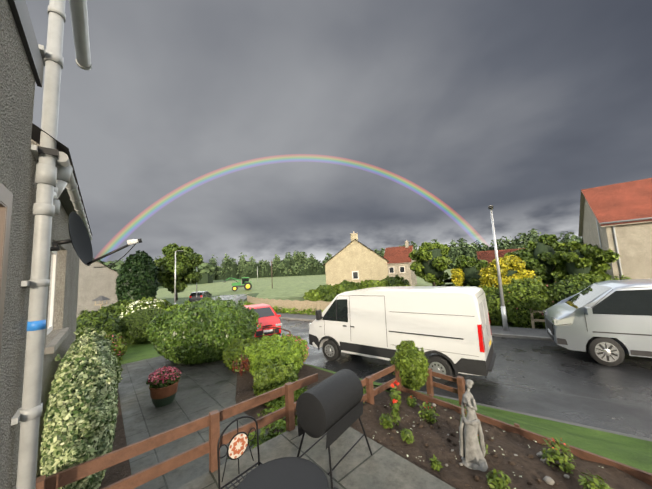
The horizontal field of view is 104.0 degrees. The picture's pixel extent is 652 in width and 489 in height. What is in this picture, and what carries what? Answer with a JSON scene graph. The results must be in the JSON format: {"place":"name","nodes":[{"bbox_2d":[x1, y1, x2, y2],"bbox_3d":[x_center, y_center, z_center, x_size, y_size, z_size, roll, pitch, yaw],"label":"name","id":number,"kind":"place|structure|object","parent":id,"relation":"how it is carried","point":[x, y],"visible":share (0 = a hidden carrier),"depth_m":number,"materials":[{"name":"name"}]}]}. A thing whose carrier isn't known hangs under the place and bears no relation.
{"place":"outdoors","nodes":[
{"label":"outdoors","id":0,"kind":"place"},
{"bbox_2d":[76,306,123,338],"bbox_3d":[-10.756,4.017,11.915,2.306,2.218,3.533,2,-8,-41],"label":"bush","id":1,"kind":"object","parent":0,"point":[109,327],"depth_m":11.32,"materials":[{"name":"green plant"}]},
{"bbox_2d":[104,332,127,356],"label":"bush","id":2,"kind":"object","parent":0,"point":[121,344],"depth_m":9.59,"materials":[{"name":"green plant"}]},
{"bbox_2d":[99,339,390,488],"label":"paving","id":3,"kind":"structure","parent":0,"point":[204,389],"depth_m":5.15,"materials":[{"name":"grey stone"}]},
{"bbox_2d":[39,327,122,488],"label":"variegated bush","id":4,"kind":"object","parent":3,"relation":"on","point":[80,422],"depth_m":2.64,"materials":[{"name":"green plant"}]},
{"bbox_2d":[109,346,122,386],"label":"plant","id":5,"kind":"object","parent":3,"relation":"on","point":[118,363],"depth_m":6.22,"materials":[{"name":"green plant"}]},
{"bbox_2d":[149,380,178,406],"bbox_3d":[-3.498,3.213,5.505,0.550,0.410,0.550,-3,-6,-1],"label":"flowerpot","id":6,"kind":"object","parent":3,"relation":"on","point":[163,396],"visible":0.73,"depth_m":5.32,"materials":[{"name":"ceramic"}]},
{"bbox_2d":[146,366,180,388],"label":"flowers","id":7,"kind":"object","parent":6,"relation":"in","point":[161,385],"depth_m":5.41,"materials":[{"name":"pink plant"}]},
{"bbox_2d":[232,352,249,375],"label":"shrub","id":8,"kind":"object","parent":3,"relation":"on","point":[246,364],"visible":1,"depth_m":6.02,"materials":[{"name":"red plant"}]},
{"bbox_2d":[222,337,260,371],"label":"shrub","id":9,"kind":"object","parent":3,"relation":"on","point":[229,354],"depth_m":7.24,"materials":[{"name":"green plant"}]},
{"bbox_2d":[244,333,302,375],"bbox_3d":[-1.291,2.921,6.528,1.447,1.127,1.974,2,-8,-41],"label":"bright shrub","id":10,"kind":"object","parent":3,"relation":"on","point":[276,347],"depth_m":6.14,"materials":[{"name":"green plant"}]},
{"bbox_2d":[252,359,298,407],"bbox_3d":[-1.006,2.814,5.214,0.987,0.873,1.124,2,-8,-41],"label":"shrub","id":11,"kind":"object","parent":3,"relation":"on","point":[270,376],"depth_m":4.94,"materials":[{"name":"green plant"}]},
{"bbox_2d":[281,333,308,361],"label":"heather shrub","id":12,"kind":"object","parent":3,"relation":"on","point":[303,343],"visible":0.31,"depth_m":7.43,"materials":[{"name":"green plant"}]},
{"bbox_2d":[156,269,466,300],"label":"field","id":13,"kind":"structure","parent":0,"point":[291,288],"depth_m":63.91,"materials":[{"name":"green plant"}]},
{"bbox_2d":[225,277,251,290],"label":"tractor","id":14,"kind":"object","parent":13,"relation":"on","point":[246,284],"visible":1,"depth_m":56.05,"materials":[{"name":"green metal"}]},
{"bbox_2d":[257,260,272,287],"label":"poles","id":15,"kind":"object","parent":13,"relation":"on","point":[271,273],"visible":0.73,"depth_m":60.30,"materials":[{"name":"grey wood"}]},
{"bbox_2d":[323,231,388,285],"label":"cream house","id":16,"kind":"structure","parent":13,"relation":"on","point":[355,260],"depth_m":33.63,"materials":[{"name":"paint"}]},
{"bbox_2d":[26,0,651,267],"label":"sky","id":17,"kind":"structure","parent":0,"point":[259,129],"materials":[{"name":"grey"}]},
{"bbox_2d":[158,278,545,328],"bbox_3d":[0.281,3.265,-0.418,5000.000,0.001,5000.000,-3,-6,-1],"label":"ground","id":18,"kind":"structure","parent":0,"point":[184,299],"depth_m":41.05,"materials":[{"name":"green plant"}]},
{"bbox_2d":[0,0,91,488],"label":"house","id":19,"kind":"structure","parent":18,"relation":"on","point":[21,67],"depth_m":1.80,"materials":[{"name":"grey concrete"}]},
{"bbox_2d":[11,0,142,488],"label":"pipes","id":20,"kind":"object","parent":19,"relation":"attached to","point":[54,176],"visible":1,"depth_m":2.03,"materials":[{"name":"grey plastic"}]},
{"bbox_2d":[77,259,117,316],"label":"grey house","id":21,"kind":"structure","parent":18,"relation":"on","point":[94,283],"depth_m":24.91,"materials":[{"name":"paint"}]},
{"bbox_2d":[107,299,135,316],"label":"shrub","id":22,"kind":"object","parent":18,"relation":"on","point":[117,306],"depth_m":20.01,"materials":[{"name":"green plant"}]},
{"bbox_2d":[115,250,158,300],"bbox_3d":[-18.228,3.769,24.551,3.813,6.480,4.106,-3,-6,-1],"label":"conifer","id":23,"kind":"object","parent":18,"relation":"on","point":[128,277],"depth_m":23.63,"materials":[{"name":"green plant"}]},
{"bbox_2d":[125,251,155,270],"bbox_3d":[-18.078,2.182,24.847,2.497,3.194,2.820,-3,-6,-1],"label":"tree","id":24,"kind":"object","parent":23,"relation":"attached to","point":[132,257],"visible":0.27,"depth_m":24.30,"materials":[{"name":"green plant"}]},
{"bbox_2d":[119,308,165,344],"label":"shrub","id":25,"kind":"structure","parent":18,"relation":"on","point":[143,312],"depth_m":12.33,"materials":[{"name":"green plant"}]},
{"bbox_2d":[120,299,169,317],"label":"flowers","id":26,"kind":"object","parent":18,"relation":"on","point":[140,305],"visible":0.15,"depth_m":17.73,"materials":[{"name":"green plant"}]},
{"bbox_2d":[120,297,172,318],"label":"shrub","id":27,"kind":"object","parent":18,"relation":"on","point":[160,304],"depth_m":17.85,"materials":[{"name":"plant"}]},
{"bbox_2d":[164,301,189,310],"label":"shrub","id":28,"kind":"object","parent":18,"relation":"on","point":[176,306],"visible":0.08,"depth_m":17.29,"materials":[{"name":"green plant"}]},
{"bbox_2d":[154,243,202,300],"bbox_3d":[-17.901,3.189,30.603,5.850,7.037,5.398,-3,-6,-1],"label":"tree","id":29,"kind":"object","parent":18,"relation":"on","point":[188,261],"depth_m":29.59,"materials":[{"name":"green plant"}]},
{"bbox_2d":[244,301,323,314],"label":"weeds","id":30,"kind":"object","parent":18,"relation":"on","point":[277,309],"visible":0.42,"depth_m":20.05,"materials":[{"name":"green plant"}]},
{"bbox_2d":[247,295,331,313],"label":"stone wall","id":31,"kind":"structure","parent":18,"relation":"on","point":[297,304],"depth_m":20.37,"materials":[{"name":"beige stone"}]},
{"bbox_2d":[303,289,322,300],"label":"shrub","id":32,"kind":"object","parent":18,"relation":"on","point":[312,295],"depth_m":27.71,"materials":[{"name":"green plant"}]},
{"bbox_2d":[177,426,454,488],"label":"patio","id":33,"kind":"structure","parent":18,"relation":"on","point":[359,466],"depth_m":2.81,"materials":[{"name":"grey stone"}]},
{"bbox_2d":[217,416,262,488],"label":"chair","id":34,"kind":"object","parent":33,"relation":"on","point":[238,444],"visible":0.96,"depth_m":2.21,"materials":[{"name":"metal"}]},
{"bbox_2d":[236,457,329,488],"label":"table","id":35,"kind":"object","parent":33,"relation":"on","point":[290,473],"visible":1,"depth_m":1.75,"materials":[{"name":"black plastic"}]},
{"bbox_2d":[228,386,379,458],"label":"ferns","id":36,"kind":"object","parent":33,"relation":"on","point":[263,437],"visible":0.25,"depth_m":3.87,"materials":[{"name":"green plant"}]},
{"bbox_2d":[296,369,372,488],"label":"barbecue","id":37,"kind":"object","parent":33,"relation":"on","point":[332,406],"visible":0.94,"depth_m":2.64,"materials":[{"name":"black metal"}]},
{"bbox_2d":[36,361,651,488],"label":"patio fence","id":38,"kind":"object","parent":33,"relation":"on","point":[212,419],"visible":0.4,"depth_m":2.87,"materials":[{"name":"wood"}]},
{"bbox_2d":[350,391,651,488],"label":"bed soil","id":39,"kind":"structure","parent":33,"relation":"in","point":[455,474],"depth_m":2.97,"materials":[{"name":"brown soil"}]},
{"bbox_2d":[459,379,487,471],"bbox_3d":[1.626,1.990,2.869,0.293,0.884,0.244,-1,-6,-21],"label":"statue","id":40,"kind":"object","parent":39,"relation":"on","point":[472,453],"visible":1,"depth_m":2.80,"materials":[{"name":"stone"}]},
{"bbox_2d":[390,381,565,449],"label":"bed flowers","id":41,"kind":"object","parent":39,"relation":"on","point":[393,386],"visible":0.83,"depth_m":3.72,"materials":[{"name":"red plant"}]},
{"bbox_2d":[368,401,602,485],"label":"bed stones","id":42,"kind":"object","parent":39,"relation":"on","point":[546,479],"visible":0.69,"depth_m":2.91,"materials":[{"name":"grey stone"}]},
{"bbox_2d":[373,405,602,488],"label":"bed petals","id":43,"kind":"object","parent":39,"relation":"on","point":[458,441],"visible":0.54,"depth_m":2.99,"materials":[{"name":"plant"}]},
{"bbox_2d":[379,387,612,488],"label":"bed plants","id":44,"kind":"object","parent":39,"relation":"on","point":[496,480],"visible":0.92,"depth_m":2.77,"materials":[{"name":"green plant"}]},
{"bbox_2d":[315,284,337,301],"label":"shrub","id":45,"kind":"object","parent":18,"relation":"on","point":[326,289],"depth_m":27.95,"materials":[{"name":"green plant"}]},
{"bbox_2d":[93,228,583,285],"bbox_3d":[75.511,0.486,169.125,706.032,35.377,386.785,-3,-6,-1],"label":"treeline","id":46,"kind":"object","parent":18,"relation":"on","point":[203,267],"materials":[{"name":"green plant"}]},
{"bbox_2d":[331,284,348,296],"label":"shrub","id":47,"kind":"object","parent":18,"relation":"on","point":[339,289],"visible":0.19,"depth_m":28.52,"materials":[{"name":"green plant"}]},
{"bbox_2d":[340,280,361,291],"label":"shrub","id":48,"kind":"object","parent":18,"relation":"on","point":[354,285],"depth_m":29.08,"materials":[{"name":"green plant"}]},
{"bbox_2d":[361,279,385,288],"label":"shrub","id":49,"kind":"object","parent":18,"relation":"on","point":[370,283],"depth_m":29.18,"materials":[{"name":"green plant"}]},
{"bbox_2d":[380,274,409,286],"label":"shrub","id":50,"kind":"object","parent":18,"relation":"on","point":[389,282],"depth_m":30.47,"materials":[{"name":"green plant"}]},
{"bbox_2d":[386,284,410,286],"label":"hedge","id":51,"kind":"object","parent":18,"relation":"on","point":[396,285],"visible":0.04,"depth_m":16.86,"materials":[{"name":"green plant"}]},
{"bbox_2d":[145,341,651,472],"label":"verge","id":52,"kind":"structure","parent":18,"relation":"on","point":[633,452],"depth_m":4.09,"materials":[{"name":"green plant"}]},
{"bbox_2d":[92,296,109,308],"bbox_3d":[-16.875,4.923,19.091,0.850,2.110,0.720,-3,-6,-1],"label":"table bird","id":53,"kind":"object","parent":52,"relation":"on","point":[100,298],"visible":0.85,"depth_m":19.02},
{"bbox_2d":[146,295,261,364],"bbox_3d":[-4.388,3.103,9.354,3.654,2.271,4.025,2,-8,-41],"label":"bush","id":54,"kind":"object","parent":52,"relation":"on","point":[239,319],"depth_m":8.15,"materials":[{"name":"green plant"}]},
{"bbox_2d":[262,327,290,335],"bbox_3d":[-1.731,3.586,9.516,0.434,1.387,3.643,0,-7,-27],"label":"handrail","id":55,"kind":"object","parent":52,"relation":"on","point":[278,328],"visible":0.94,"depth_m":9.08,"materials":[{"name":"metal"}]},
{"bbox_2d":[389,340,428,390],"bbox_3d":[1.601,2.309,4.873,0.776,0.928,0.789,2,-8,-41],"label":"shrub","id":56,"kind":"object","parent":52,"relation":"on","point":[411,356],"depth_m":4.65,"materials":[{"name":"green plant"}]},
{"bbox_2d":[180,296,651,441],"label":"kerbs","id":57,"kind":"structure","parent":18,"relation":"on","point":[524,333],"depth_m":10.99,"materials":[{"name":"grey concrete"}]},
{"bbox_2d":[488,205,507,330],"bbox_3d":[8.069,1.073,11.934,0.200,5.845,0.700,-7,-7,33],"label":"utility pole","id":58,"kind":"object","parent":57,"relation":"on","point":[503,313],"visible":1,"depth_m":12.03,"materials":[{"name":"grey metal"}]},
{"bbox_2d":[408,242,451,285],"bbox_3d":[9.520,2.336,22.961,3.942,5.276,4.016,-3,-6,-1],"label":"tree","id":59,"kind":"object","parent":18,"relation":"on","point":[421,253],"depth_m":22.54,"materials":[{"name":"green plant"}]},
{"bbox_2d":[450,268,464,285],"bbox_3d":[9.581,2.485,18.563,1.136,1.525,1.045,-3,-6,-1],"label":"gold conifer","id":60,"kind":"object","parent":18,"relation":"on","point":[457,276],"visible":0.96,"depth_m":18.28,"materials":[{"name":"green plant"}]},
{"bbox_2d":[454,255,487,286],"bbox_3d":[11.351,2.682,20.002,2.757,3.776,2.573,-3,-6,-1],"label":"tree","id":61,"kind":"object","parent":18,"relation":"on","point":[462,261],"depth_m":19.47,"materials":[{"name":"green plant"}]},
{"bbox_2d":[482,285,510,324],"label":"hedge","id":62,"kind":"object","parent":18,"relation":"on","point":[493,290],"depth_m":13.39,"materials":[{"name":"green plant"}]},
{"bbox_2d":[477,248,523,266],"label":"roof","id":63,"kind":"structure","parent":18,"relation":"on","point":[489,256],"depth_m":32.67,"materials":[{"name":"red tile"}]},
{"bbox_2d":[478,255,541,287],"bbox_3d":[11.233,2.389,15.705,3.038,3.440,3.234,-3,-6,-1],"label":"flowering bush","id":64,"kind":"object","parent":18,"relation":"on","point":[489,278],"depth_m":15.42,"materials":[{"name":"yellow plant"}]},
{"bbox_2d":[499,275,552,328],"bbox_3d":[10.334,2.982,12.903,2.639,2.837,2.484,-3,-6,-1],"label":"hedge","id":65,"kind":"object","parent":18,"relation":"on","point":[537,303],"depth_m":12.47,"materials":[{"name":"green plant"}]},
{"bbox_2d":[529,308,544,327],"bbox_3d":[13.154,3.098,9.957,8.100,0.950,0.100,-7,-7,33],"label":"rail fence","id":66,"kind":"object","parent":18,"relation":"on","point":[533,320],"visible":0.21,"depth_m":12.07,"materials":[{"name":"brown wood"}]},
{"bbox_2d":[513,233,567,285],"bbox_3d":[14.970,1.682,17.249,3.562,4.983,3.485,-3,-6,-1],"label":"tree","id":67,"kind":"object","parent":18,"relation":"on","point":[525,254],"depth_m":17.00,"materials":[{"name":"green plant"}]},
{"bbox_2d":[542,273,592,307],"bbox_3d":[11.845,2.808,12.216,2.815,2.861,2.311,-3,-6,-1],"label":"hedge","id":68,"kind":"object","parent":18,"relation":"on","point":[557,287],"depth_m":11.96,"materials":[{"name":"green plant"}]},
{"bbox_2d":[550,241,619,282],"bbox_3d":[15.673,1.745,15.572,2.831,4.010,3.042,-3,-6,-1],"label":"tree","id":69,"kind":"object","parent":18,"relation":"on","point":[601,259],"depth_m":14.97,"materials":[{"name":"green plant"}]},
{"bbox_2d":[578,178,651,279],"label":"house","id":70,"kind":"structure","parent":18,"relation":"on","point":[616,218],"depth_m":17.25,"materials":[{"name":"beige paint"}]},
{"bbox_2d":[606,275,630,279],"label":"hedge","id":71,"kind":"object","parent":18,"relation":"on","point":[624,278],"visible":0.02,"depth_m":11.66,"materials":[{"name":"green plant"}]},
{"bbox_2d":[384,240,416,285],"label":"red house","id":72,"kind":"structure","parent":0,"point":[399,263],"depth_m":42.21,"materials":[{"name":"tile"}]},
{"bbox_2d":[213,294,651,438],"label":"road","id":73,"kind":"structure","parent":0,"point":[552,379],"depth_m":6.88,"materials":[{"name":"grey asphalt"}]},
{"bbox_2d":[174,250,183,304],"bbox_3d":[-11.917,3.118,20.596,0.200,5.295,0.685,-7,-7,33],"label":"lamp","id":74,"kind":"object","parent":73,"relation":"on","point":[175,277],"visible":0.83,"depth_m":20.36,"materials":[{"name":"grey metal"}]},
{"bbox_2d":[189,291,211,302],"bbox_3d":[-16.711,7.017,34.239,2.027,1.500,3.961,-2,-6,-6],"label":"dark car","id":75,"kind":"object","parent":73,"relation":"on","point":[200,295],"visible":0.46,"depth_m":32.47,"materials":[{"name":"black metal"}]},
{"bbox_2d":[245,303,281,336],"bbox_3d":[-3.819,4.245,14.316,2.027,1.500,3.961,0,-7,-28],"label":"red car","id":76,"kind":"object","parent":73,"relation":"on","point":[268,316],"visible":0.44,"depth_m":13.26,"materials":[{"name":"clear metal"}]},
{"bbox_2d":[309,286,495,383],"bbox_3d":[2.264,2.845,9.048,6.080,2.545,2.515,-8,-7,37],"label":"white van","id":77,"kind":"object","parent":73,"relation":"on","point":[449,326],"visible":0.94,"depth_m":7.69,"materials":[{"name":"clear metal"}]},
{"bbox_2d":[543,279,651,365],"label":"car","id":78,"kind":"object","parent":73,"relation":"on","point":[607,323],"visible":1,"depth_m":7.73,"materials":[{"name":"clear metal"}]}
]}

